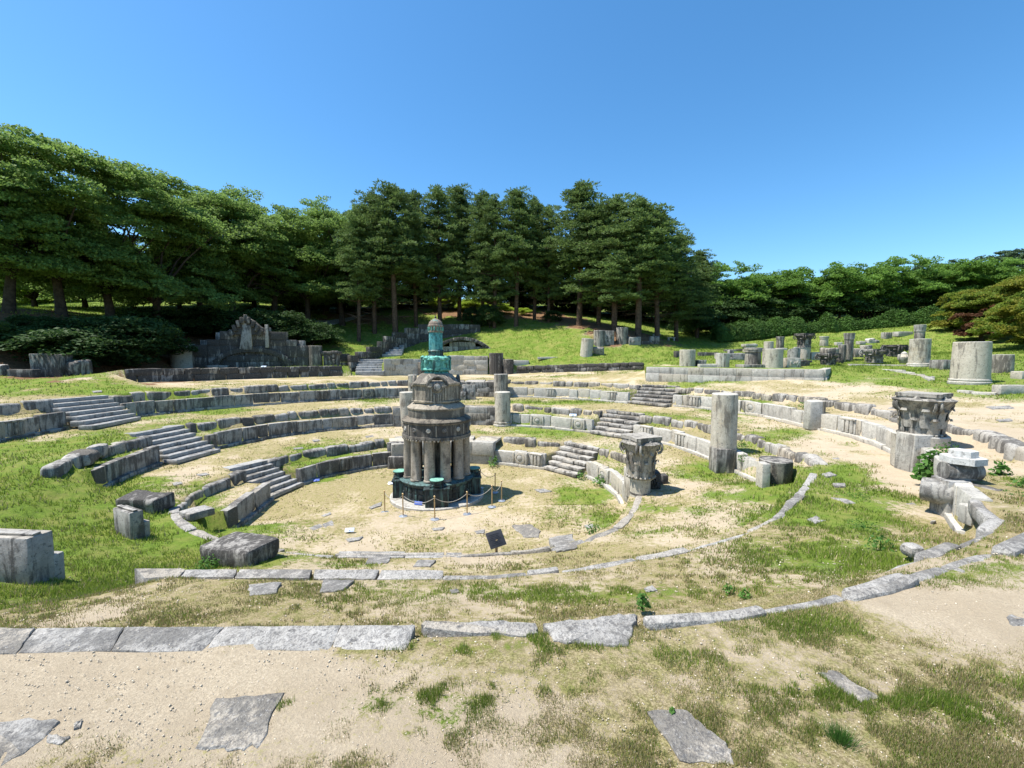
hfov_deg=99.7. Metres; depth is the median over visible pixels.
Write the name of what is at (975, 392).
lawn kerb
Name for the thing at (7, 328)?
shade bush
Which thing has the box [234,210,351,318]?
zelkova
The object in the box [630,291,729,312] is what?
shade bush
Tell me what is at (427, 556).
stone slab
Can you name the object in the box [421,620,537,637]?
stone slab
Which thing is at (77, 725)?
stone slab
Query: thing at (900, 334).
carved block
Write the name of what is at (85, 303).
broadleaf tree
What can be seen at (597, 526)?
weed plant
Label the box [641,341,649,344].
carved block
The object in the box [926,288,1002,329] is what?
maple
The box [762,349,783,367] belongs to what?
column drum
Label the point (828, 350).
carved block
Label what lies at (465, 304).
sunny bush
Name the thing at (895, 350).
column capital
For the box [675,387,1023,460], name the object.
stone kerb
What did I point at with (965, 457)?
hexagonal cap
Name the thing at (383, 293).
pine
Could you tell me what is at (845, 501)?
stone slab
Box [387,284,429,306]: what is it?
shade bush
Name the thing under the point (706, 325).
shade bush
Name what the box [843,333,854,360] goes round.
column
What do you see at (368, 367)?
stone stairs
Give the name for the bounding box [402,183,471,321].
pine
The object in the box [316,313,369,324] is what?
path
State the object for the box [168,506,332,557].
edging kerb
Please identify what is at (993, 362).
column drum
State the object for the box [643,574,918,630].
edging kerb
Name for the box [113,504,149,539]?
stone block
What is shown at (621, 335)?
column drum
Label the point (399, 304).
shade bush
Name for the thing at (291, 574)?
stone slab
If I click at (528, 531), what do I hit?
stone slab
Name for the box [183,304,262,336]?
shade bush
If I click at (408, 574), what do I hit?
stone slab
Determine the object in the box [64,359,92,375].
carved block
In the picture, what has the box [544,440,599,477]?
stone stairs
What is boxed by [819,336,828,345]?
column drum
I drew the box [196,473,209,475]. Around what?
stone slab
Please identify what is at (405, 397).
column drum
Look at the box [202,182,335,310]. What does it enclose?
zelkova
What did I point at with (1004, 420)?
stone slab
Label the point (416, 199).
pine
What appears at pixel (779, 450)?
stone kerb
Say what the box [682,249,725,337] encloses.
pine
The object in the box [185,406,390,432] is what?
stone kerb
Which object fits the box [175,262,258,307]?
broadleaf tree
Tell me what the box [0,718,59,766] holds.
stone slab
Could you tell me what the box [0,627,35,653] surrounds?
stone slab
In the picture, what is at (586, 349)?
column drum
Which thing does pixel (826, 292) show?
broadleaf tree
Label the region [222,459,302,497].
stone stairs
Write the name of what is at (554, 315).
shade bush
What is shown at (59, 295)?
zelkova
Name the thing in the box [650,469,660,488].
carved block
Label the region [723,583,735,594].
weed plant
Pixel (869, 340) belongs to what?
carved block
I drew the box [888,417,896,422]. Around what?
stone slab
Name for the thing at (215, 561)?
weed plant
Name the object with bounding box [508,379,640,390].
stone kerb
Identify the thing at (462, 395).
carved block
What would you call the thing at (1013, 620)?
stone slab
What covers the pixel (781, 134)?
sky
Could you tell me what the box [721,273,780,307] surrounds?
broadleaf tree
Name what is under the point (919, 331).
column drum
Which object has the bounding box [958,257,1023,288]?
broadleaf tree
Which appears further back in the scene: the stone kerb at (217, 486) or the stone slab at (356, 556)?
the stone kerb at (217, 486)
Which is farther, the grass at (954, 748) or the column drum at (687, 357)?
the column drum at (687, 357)
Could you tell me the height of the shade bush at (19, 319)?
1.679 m
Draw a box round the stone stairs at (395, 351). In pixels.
[382,345,403,356]
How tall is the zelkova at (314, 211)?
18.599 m
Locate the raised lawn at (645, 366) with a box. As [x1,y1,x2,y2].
[644,365,821,378]
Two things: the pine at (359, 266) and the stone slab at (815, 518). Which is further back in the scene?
the pine at (359, 266)
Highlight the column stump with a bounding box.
[756,456,792,487]
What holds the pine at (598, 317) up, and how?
on the ground at (986, 624)
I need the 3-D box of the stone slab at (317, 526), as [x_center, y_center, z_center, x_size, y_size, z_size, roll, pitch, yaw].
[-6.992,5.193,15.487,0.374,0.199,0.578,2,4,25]
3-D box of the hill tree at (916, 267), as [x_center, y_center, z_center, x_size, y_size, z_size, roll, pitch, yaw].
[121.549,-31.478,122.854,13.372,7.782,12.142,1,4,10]
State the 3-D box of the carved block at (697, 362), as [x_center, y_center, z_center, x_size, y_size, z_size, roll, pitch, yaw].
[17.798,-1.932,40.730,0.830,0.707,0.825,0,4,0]
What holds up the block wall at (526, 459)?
on the ground at (986, 624)
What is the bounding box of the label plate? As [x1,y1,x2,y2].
[345,528,353,532]
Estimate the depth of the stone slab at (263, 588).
6.99 m
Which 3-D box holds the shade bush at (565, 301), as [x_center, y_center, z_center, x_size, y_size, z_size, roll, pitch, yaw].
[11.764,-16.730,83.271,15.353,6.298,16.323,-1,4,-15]
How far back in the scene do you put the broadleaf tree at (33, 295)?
48.50 m
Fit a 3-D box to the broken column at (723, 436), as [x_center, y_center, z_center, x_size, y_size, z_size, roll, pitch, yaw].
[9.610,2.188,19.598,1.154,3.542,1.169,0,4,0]
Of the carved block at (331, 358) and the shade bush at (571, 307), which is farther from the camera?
the shade bush at (571, 307)
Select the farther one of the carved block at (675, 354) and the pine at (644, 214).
the pine at (644, 214)
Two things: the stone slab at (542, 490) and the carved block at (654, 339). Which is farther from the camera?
the carved block at (654, 339)
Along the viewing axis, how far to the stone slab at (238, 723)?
3.13 m
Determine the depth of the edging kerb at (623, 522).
13.13 m
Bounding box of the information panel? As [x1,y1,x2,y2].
[485,529,506,551]
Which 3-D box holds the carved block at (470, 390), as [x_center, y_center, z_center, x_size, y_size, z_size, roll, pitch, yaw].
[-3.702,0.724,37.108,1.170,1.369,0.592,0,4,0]
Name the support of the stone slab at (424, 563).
on the ground at (986, 624)
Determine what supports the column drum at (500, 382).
on the ground at (986, 624)
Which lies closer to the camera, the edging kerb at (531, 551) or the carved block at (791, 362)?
the edging kerb at (531, 551)
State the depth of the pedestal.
14.27 m
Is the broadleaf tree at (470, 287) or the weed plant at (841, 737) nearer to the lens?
the weed plant at (841, 737)
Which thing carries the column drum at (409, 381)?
on the ground at (986, 624)
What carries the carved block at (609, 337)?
on the ground at (986, 624)
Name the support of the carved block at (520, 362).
on the ground at (986, 624)
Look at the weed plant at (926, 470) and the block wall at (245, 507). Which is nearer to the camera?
the weed plant at (926, 470)
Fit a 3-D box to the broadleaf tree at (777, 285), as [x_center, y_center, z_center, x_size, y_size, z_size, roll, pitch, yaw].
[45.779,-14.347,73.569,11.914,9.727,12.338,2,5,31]
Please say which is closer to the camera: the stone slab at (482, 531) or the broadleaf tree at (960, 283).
the stone slab at (482, 531)
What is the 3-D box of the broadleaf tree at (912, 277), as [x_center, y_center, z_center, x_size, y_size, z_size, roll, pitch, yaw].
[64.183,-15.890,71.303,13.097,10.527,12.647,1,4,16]
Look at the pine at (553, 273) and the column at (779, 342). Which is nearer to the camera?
the column at (779, 342)
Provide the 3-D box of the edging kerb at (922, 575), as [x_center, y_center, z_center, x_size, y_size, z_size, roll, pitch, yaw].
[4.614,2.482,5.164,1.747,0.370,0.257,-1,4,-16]
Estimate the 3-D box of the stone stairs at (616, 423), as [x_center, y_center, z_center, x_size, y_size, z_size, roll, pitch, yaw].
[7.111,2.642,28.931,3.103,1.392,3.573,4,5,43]
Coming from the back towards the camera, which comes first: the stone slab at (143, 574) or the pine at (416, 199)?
the pine at (416, 199)
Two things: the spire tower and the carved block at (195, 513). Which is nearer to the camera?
the carved block at (195, 513)
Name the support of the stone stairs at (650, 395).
on the ground at (986, 624)
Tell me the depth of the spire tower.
18.94 m
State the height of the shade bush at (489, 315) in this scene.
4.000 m
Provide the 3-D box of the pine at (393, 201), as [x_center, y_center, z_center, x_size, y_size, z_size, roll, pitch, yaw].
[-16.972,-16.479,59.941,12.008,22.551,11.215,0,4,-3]
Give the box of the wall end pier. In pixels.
[919,461,1003,516]
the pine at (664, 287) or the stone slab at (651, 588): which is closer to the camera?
the stone slab at (651, 588)
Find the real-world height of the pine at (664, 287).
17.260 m
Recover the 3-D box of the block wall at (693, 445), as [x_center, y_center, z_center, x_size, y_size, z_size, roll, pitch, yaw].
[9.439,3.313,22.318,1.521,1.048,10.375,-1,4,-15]
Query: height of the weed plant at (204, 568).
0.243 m
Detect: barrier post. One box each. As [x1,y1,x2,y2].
[399,493,407,517]
[430,495,438,520]
[463,491,470,515]
[488,485,495,508]
[493,473,498,493]
[498,480,504,501]
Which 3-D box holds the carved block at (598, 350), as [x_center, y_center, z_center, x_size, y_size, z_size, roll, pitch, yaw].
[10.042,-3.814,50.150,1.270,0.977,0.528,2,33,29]
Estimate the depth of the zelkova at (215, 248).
52.02 m
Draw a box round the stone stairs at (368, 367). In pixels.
[355,359,383,375]
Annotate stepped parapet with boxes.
[340,324,479,371]
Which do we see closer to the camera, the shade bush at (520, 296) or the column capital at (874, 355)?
the column capital at (874, 355)
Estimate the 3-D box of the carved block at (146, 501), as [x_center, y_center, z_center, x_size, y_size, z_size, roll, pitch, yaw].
[-12.461,4.000,14.698,1.550,0.576,0.882,0,4,6]
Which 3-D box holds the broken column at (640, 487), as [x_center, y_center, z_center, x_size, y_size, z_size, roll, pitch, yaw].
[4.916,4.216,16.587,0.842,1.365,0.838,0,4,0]
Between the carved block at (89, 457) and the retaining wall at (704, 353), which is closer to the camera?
the carved block at (89, 457)
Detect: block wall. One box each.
[0,412,67,441]
[91,446,163,487]
[119,388,407,416]
[204,413,392,448]
[221,483,274,527]
[295,451,390,484]
[494,450,546,469]
[508,387,629,403]
[510,414,593,432]
[585,461,623,503]
[633,424,757,481]
[673,395,992,533]
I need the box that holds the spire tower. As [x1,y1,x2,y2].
[390,314,483,510]
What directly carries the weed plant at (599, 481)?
on the ground at (986, 624)
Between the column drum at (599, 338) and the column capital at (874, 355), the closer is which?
the column capital at (874, 355)
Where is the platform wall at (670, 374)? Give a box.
[646,367,830,382]
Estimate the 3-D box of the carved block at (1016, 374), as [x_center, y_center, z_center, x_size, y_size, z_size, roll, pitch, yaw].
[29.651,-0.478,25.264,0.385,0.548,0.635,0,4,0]
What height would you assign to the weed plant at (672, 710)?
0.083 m
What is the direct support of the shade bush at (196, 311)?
on the ground at (986, 624)
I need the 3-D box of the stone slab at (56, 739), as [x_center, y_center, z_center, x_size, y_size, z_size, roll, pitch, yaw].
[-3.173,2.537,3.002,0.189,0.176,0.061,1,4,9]
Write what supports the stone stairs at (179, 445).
on the ground at (986, 624)
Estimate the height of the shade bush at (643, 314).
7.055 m
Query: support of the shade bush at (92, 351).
on the ground at (986, 624)
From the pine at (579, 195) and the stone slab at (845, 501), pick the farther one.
the pine at (579, 195)
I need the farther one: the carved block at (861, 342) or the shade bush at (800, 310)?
the shade bush at (800, 310)
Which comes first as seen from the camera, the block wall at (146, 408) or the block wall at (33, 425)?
the block wall at (33, 425)
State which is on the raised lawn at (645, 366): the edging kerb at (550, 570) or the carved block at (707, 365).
the carved block at (707, 365)
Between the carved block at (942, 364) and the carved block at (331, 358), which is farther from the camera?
the carved block at (331, 358)
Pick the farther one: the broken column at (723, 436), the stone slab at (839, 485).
the broken column at (723, 436)
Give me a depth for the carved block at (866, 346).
42.83 m
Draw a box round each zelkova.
[0,123,117,312]
[0,132,159,315]
[0,146,208,316]
[0,159,77,290]
[42,170,243,317]
[124,190,271,318]
[147,185,314,311]
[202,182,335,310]
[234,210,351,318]
[276,195,389,325]
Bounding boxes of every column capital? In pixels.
[619,432,663,480]
[793,333,815,346]
[815,353,842,364]
[858,349,890,362]
[880,345,908,356]
[891,391,957,437]
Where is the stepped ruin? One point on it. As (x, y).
(245, 341)
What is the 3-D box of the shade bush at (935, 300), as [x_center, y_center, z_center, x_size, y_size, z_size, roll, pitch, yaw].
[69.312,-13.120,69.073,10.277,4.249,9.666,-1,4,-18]
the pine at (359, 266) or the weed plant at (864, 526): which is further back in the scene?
the pine at (359, 266)
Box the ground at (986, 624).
[0,296,1023,767]
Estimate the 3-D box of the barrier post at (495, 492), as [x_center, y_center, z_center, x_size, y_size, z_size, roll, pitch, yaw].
[-0.802,4.708,20.588,0.340,0.955,0.335,0,4,0]
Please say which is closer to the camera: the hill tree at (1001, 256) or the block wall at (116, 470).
the block wall at (116, 470)
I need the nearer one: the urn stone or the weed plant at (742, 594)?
the weed plant at (742, 594)
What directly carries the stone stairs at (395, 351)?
on the ground at (986, 624)
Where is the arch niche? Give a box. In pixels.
[443,337,490,351]
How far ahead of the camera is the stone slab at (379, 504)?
18.82 m
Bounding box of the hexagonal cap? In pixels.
[939,448,987,466]
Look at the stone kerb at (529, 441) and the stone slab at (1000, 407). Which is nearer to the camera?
the stone slab at (1000, 407)
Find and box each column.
[629,478,651,497]
[709,392,737,473]
[776,337,784,347]
[798,346,810,359]
[803,400,825,429]
[838,345,845,361]
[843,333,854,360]
[906,339,931,366]
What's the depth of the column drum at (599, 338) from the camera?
52.27 m
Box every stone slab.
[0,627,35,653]
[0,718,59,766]
[19,627,123,652]
[46,734,69,745]
[74,719,81,729]
[111,627,223,652]
[134,568,184,583]
[181,569,236,578]
[195,693,284,751]
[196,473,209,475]
[208,625,340,650]
[235,569,311,580]
[248,582,281,595]
[310,524,322,529]
[314,569,378,579]
[319,579,353,593]
[322,520,333,527]
[333,625,414,649]
[337,551,404,558]
[346,536,362,541]
[365,555,390,564]
[369,501,381,508]
[377,570,442,579]
[405,552,443,557]
[413,560,435,566]
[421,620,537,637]
[432,527,444,530]
[446,552,461,557]
[450,589,458,593]
[474,529,484,533]
[512,524,540,537]
[534,489,551,492]
[543,613,637,646]
[549,534,577,552]
[644,585,657,592]
[647,709,733,764]
[808,516,825,523]
[818,670,877,702]
[822,472,836,477]
[830,497,854,503]
[832,483,845,487]
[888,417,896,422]
[986,405,1013,409]
[996,418,1012,421]
[1006,612,1023,625]
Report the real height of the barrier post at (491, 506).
0.955 m
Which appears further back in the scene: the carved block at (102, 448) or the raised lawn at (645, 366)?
the raised lawn at (645, 366)
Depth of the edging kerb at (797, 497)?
9.03 m
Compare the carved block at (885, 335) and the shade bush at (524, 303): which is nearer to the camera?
the carved block at (885, 335)
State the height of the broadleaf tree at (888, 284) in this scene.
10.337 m
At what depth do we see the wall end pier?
10.13 m
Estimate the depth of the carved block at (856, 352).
41.84 m
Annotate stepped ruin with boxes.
[170,315,322,368]
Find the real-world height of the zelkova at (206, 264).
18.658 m
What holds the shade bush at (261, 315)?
on the ground at (986, 624)
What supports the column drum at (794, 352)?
on the ground at (986, 624)
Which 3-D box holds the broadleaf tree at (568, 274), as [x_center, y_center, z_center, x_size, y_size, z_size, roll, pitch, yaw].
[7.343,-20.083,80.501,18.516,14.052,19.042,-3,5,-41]
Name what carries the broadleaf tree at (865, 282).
on the ground at (986, 624)
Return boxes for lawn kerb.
[848,364,906,365]
[884,369,934,380]
[957,390,996,394]
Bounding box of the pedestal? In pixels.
[890,430,950,472]
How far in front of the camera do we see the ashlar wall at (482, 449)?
25.89 m
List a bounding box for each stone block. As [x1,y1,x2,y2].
[0,528,64,584]
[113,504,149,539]
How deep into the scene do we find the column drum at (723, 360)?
37.19 m
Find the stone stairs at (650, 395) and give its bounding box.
[628,384,678,407]
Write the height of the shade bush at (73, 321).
4.252 m
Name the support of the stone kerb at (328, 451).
on the ground at (986, 624)
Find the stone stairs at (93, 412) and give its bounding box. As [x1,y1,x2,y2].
[50,395,140,429]
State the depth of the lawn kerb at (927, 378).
32.18 m
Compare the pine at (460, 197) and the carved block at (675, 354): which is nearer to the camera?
the carved block at (675, 354)
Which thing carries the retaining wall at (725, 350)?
on the ground at (986, 624)
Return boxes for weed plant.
[189,559,218,569]
[197,553,220,567]
[488,455,498,466]
[577,470,585,479]
[584,523,600,534]
[592,474,605,486]
[636,593,650,610]
[669,706,675,714]
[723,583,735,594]
[737,587,752,599]
[814,711,872,754]
[839,491,870,501]
[844,518,887,531]
[864,533,896,552]
[910,448,941,480]
[933,442,959,452]
[988,459,1013,475]
[1005,477,1023,487]
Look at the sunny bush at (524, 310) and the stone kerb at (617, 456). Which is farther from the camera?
the sunny bush at (524, 310)
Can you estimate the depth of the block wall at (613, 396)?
36.65 m
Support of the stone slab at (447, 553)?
on the ground at (986, 624)
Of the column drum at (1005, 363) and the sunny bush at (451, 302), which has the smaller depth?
the column drum at (1005, 363)
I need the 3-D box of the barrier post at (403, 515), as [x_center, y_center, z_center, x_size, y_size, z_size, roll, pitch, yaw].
[-4.321,4.782,17.111,0.340,0.955,0.335,0,4,0]
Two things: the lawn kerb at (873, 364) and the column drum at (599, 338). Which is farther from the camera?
the column drum at (599, 338)
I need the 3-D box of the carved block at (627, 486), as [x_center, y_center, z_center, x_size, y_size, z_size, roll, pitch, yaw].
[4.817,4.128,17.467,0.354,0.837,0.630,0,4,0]
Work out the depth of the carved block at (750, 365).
36.45 m
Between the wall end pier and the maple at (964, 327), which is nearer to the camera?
the wall end pier
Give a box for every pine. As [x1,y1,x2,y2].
[327,207,385,341]
[338,189,413,333]
[357,178,434,331]
[390,188,436,326]
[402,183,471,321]
[433,183,477,320]
[457,188,503,323]
[460,193,524,327]
[487,185,545,326]
[519,198,554,319]
[523,204,570,321]
[536,178,614,325]
[560,192,658,330]
[570,202,612,325]
[588,192,691,336]
[627,211,702,336]
[642,232,715,341]
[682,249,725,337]
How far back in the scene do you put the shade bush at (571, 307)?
80.62 m
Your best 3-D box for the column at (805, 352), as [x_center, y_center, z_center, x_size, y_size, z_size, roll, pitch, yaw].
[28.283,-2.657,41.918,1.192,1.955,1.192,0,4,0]
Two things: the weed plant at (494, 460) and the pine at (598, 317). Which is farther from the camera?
the pine at (598, 317)
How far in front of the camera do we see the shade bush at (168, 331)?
38.62 m
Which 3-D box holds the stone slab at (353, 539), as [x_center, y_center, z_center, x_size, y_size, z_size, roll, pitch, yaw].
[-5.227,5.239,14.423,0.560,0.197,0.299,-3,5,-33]
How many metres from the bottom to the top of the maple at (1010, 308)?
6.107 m
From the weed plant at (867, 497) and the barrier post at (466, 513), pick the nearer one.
the weed plant at (867, 497)
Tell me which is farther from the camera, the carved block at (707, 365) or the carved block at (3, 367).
the carved block at (707, 365)
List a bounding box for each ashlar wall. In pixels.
[389,436,500,463]
[392,405,510,426]
[460,380,493,396]
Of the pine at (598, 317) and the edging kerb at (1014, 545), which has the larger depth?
the pine at (598, 317)
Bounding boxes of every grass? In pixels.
[0,300,1023,403]
[0,360,1023,767]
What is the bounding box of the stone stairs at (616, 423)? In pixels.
[590,409,644,438]
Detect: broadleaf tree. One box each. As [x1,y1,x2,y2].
[0,250,88,306]
[36,284,88,307]
[80,244,143,308]
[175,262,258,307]
[250,269,279,307]
[293,223,383,313]
[398,217,464,307]
[449,268,491,296]
[472,238,545,306]
[513,251,584,309]
[563,253,596,314]
[702,260,770,321]
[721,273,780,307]
[748,269,821,308]
[762,263,863,323]
[802,261,887,320]
[831,264,923,318]
[864,254,957,304]
[891,268,979,307]
[905,257,1014,310]
[939,260,1023,289]
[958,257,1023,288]
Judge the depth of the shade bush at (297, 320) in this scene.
51.67 m
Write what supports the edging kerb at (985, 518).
on the ground at (986, 624)
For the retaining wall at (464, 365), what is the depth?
49.78 m
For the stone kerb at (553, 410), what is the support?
on the ground at (986, 624)
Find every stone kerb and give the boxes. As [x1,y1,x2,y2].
[0,399,52,414]
[40,435,151,477]
[107,380,407,403]
[177,470,246,510]
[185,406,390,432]
[264,438,384,467]
[503,437,559,447]
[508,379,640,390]
[512,404,602,417]
[599,448,625,463]
[639,415,827,465]
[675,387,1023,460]
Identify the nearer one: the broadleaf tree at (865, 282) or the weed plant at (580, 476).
the weed plant at (580, 476)
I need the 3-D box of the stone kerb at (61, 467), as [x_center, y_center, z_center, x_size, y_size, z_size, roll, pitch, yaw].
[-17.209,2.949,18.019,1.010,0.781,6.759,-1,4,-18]
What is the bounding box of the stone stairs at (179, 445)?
[125,425,220,464]
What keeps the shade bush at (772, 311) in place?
on the ground at (986, 624)
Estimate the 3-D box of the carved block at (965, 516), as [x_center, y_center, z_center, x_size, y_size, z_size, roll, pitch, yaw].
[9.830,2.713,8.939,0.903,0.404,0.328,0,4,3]
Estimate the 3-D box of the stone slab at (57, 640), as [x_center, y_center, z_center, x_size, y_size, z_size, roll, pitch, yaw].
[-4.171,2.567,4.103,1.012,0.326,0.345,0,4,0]
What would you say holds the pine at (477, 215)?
on the ground at (986, 624)
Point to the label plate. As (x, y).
(349, 530)
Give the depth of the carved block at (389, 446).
25.49 m
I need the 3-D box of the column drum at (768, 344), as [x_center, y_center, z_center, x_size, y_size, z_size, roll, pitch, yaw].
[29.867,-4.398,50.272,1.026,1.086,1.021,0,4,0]
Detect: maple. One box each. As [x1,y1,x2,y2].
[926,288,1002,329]
[947,285,1023,326]
[947,304,1013,341]
[965,290,1023,344]
[974,274,1023,321]
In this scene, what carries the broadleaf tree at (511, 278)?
on the ground at (986, 624)
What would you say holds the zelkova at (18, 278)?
on the ground at (986, 624)
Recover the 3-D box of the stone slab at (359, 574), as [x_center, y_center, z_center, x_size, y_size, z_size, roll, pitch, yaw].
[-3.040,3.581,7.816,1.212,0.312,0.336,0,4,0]
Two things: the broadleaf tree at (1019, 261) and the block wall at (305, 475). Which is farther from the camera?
the broadleaf tree at (1019, 261)
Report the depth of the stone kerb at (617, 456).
23.49 m
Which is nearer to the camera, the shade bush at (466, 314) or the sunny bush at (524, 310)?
the shade bush at (466, 314)
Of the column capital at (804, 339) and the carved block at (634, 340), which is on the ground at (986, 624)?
the carved block at (634, 340)
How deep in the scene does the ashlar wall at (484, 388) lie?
38.70 m
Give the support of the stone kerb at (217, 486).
on the ground at (986, 624)
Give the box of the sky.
[0,0,1023,301]
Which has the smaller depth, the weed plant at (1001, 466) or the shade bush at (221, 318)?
the weed plant at (1001, 466)
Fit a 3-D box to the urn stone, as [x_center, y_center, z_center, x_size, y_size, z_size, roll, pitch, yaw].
[34.776,-2.366,38.332,0.912,1.042,0.930,4,6,44]
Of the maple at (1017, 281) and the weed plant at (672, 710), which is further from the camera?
the maple at (1017, 281)
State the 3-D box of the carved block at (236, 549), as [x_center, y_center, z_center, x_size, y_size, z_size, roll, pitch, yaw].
[-6.926,4.261,11.008,1.693,0.640,1.170,1,4,20]
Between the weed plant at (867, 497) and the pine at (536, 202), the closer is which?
the weed plant at (867, 497)
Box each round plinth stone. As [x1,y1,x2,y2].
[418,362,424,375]
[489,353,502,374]
[502,359,513,373]
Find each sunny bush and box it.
[0,290,49,303]
[426,297,465,309]
[454,298,486,310]
[490,303,513,311]
[518,308,531,313]
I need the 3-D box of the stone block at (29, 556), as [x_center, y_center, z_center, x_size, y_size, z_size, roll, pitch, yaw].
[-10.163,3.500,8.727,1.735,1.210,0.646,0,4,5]
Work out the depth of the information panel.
11.66 m
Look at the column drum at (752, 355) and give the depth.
37.99 m
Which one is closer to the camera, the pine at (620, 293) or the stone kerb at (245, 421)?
the stone kerb at (245, 421)
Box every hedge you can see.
[707,314,778,342]
[768,300,946,336]
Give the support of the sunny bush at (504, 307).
on the ground at (986, 624)
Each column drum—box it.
[399,391,411,426]
[408,375,416,390]
[493,391,510,426]
[494,374,507,397]
[580,338,593,356]
[594,330,604,346]
[616,327,627,344]
[679,350,695,366]
[716,353,729,367]
[744,348,762,364]
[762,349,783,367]
[764,341,773,348]
[787,347,800,357]
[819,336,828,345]
[914,324,926,338]
[947,341,992,384]
[991,355,994,372]
[994,354,1014,372]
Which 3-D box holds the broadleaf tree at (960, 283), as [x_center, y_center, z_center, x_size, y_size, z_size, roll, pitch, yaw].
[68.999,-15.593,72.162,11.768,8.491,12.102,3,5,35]
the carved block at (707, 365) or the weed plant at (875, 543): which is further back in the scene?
the carved block at (707, 365)
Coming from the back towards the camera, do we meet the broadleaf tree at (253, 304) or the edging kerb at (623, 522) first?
the broadleaf tree at (253, 304)
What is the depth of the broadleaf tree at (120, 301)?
55.54 m
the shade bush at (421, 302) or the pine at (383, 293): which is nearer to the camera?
the pine at (383, 293)
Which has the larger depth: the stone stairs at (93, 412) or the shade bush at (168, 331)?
the shade bush at (168, 331)
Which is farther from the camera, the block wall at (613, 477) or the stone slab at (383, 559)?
the block wall at (613, 477)
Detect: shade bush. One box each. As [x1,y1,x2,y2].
[0,314,61,328]
[0,321,53,343]
[0,326,161,367]
[4,314,179,353]
[75,315,198,355]
[114,305,196,331]
[170,305,229,334]
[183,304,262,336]
[201,307,291,333]
[258,310,324,339]
[282,321,348,345]
[333,302,389,310]
[380,295,412,306]
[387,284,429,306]
[405,286,455,303]
[457,306,483,322]
[473,304,506,327]
[497,282,546,305]
[514,281,569,307]
[536,283,587,305]
[542,310,562,320]
[560,292,620,312]
[576,290,659,317]
[608,294,672,320]
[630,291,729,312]
[668,307,727,333]
[703,296,768,324]
[728,292,800,321]
[758,294,834,320]
[793,295,884,320]
[820,292,910,319]
[873,292,940,312]
[905,290,957,311]
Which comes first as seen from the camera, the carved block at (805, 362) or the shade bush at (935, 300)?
the carved block at (805, 362)
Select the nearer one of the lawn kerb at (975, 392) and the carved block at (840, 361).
the lawn kerb at (975, 392)
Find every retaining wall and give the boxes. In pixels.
[124,366,342,381]
[383,359,420,375]
[449,355,487,374]
[516,362,643,373]
[697,352,717,355]
[723,348,764,351]
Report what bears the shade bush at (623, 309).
on the ground at (986, 624)
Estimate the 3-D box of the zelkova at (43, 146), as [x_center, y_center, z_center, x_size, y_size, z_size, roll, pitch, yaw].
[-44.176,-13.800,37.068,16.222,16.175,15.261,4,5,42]
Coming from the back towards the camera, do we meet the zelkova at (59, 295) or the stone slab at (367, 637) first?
the zelkova at (59, 295)
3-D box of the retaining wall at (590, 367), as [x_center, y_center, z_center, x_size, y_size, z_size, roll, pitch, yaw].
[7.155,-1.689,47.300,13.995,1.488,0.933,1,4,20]
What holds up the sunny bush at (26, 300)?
on the ground at (986, 624)
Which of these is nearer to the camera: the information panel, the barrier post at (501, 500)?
the information panel
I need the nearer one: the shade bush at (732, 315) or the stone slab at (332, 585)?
the stone slab at (332, 585)
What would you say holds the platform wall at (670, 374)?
on the ground at (986, 624)
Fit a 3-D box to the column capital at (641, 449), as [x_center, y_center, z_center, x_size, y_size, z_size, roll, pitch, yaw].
[4.922,2.748,16.485,1.440,1.611,1.441,-2,4,-22]
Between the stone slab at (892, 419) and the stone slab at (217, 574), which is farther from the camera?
the stone slab at (892, 419)
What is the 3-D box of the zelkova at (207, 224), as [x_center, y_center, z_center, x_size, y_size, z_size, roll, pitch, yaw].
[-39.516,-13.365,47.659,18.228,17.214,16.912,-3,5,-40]
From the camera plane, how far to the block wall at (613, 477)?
21.36 m
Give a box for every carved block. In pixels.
[0,364,8,375]
[5,369,44,377]
[29,354,72,376]
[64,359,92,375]
[68,449,99,465]
[86,443,108,457]
[115,490,175,513]
[179,505,214,520]
[199,532,278,567]
[321,351,341,365]
[387,441,403,451]
[387,456,403,468]
[460,392,466,399]
[462,384,475,399]
[514,360,528,365]
[593,347,603,354]
[605,331,613,344]
[623,466,628,502]
[625,475,629,496]
[628,337,640,344]
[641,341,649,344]
[649,336,659,343]
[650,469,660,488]
[661,473,667,484]
[673,351,678,357]
[695,360,706,365]
[697,364,716,366]
[714,350,744,359]
[735,364,764,367]
[741,344,757,351]
[783,358,800,367]
[800,360,811,366]
[810,352,819,359]
[819,348,839,352]
[836,358,843,362]
[853,348,862,356]
[856,341,865,344]
[860,345,871,348]
[865,338,874,342]
[881,332,891,338]
[892,331,912,336]
[900,542,923,557]
[929,360,950,369]
[957,503,974,525]
[991,385,1023,394]
[1010,371,1023,378]
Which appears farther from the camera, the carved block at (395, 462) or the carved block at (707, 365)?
the carved block at (707, 365)
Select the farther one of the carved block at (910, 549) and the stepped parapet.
the stepped parapet
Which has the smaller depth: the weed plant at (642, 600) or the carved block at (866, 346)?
the weed plant at (642, 600)
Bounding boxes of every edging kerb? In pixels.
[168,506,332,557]
[335,546,550,557]
[443,567,558,579]
[551,496,641,550]
[562,473,816,572]
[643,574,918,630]
[841,567,947,597]
[889,499,1003,570]
[941,532,1023,572]
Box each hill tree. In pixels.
[912,259,958,270]
[974,248,1023,262]
[993,248,1023,268]
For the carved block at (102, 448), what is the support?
on the ground at (986, 624)
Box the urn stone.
[897,351,907,362]

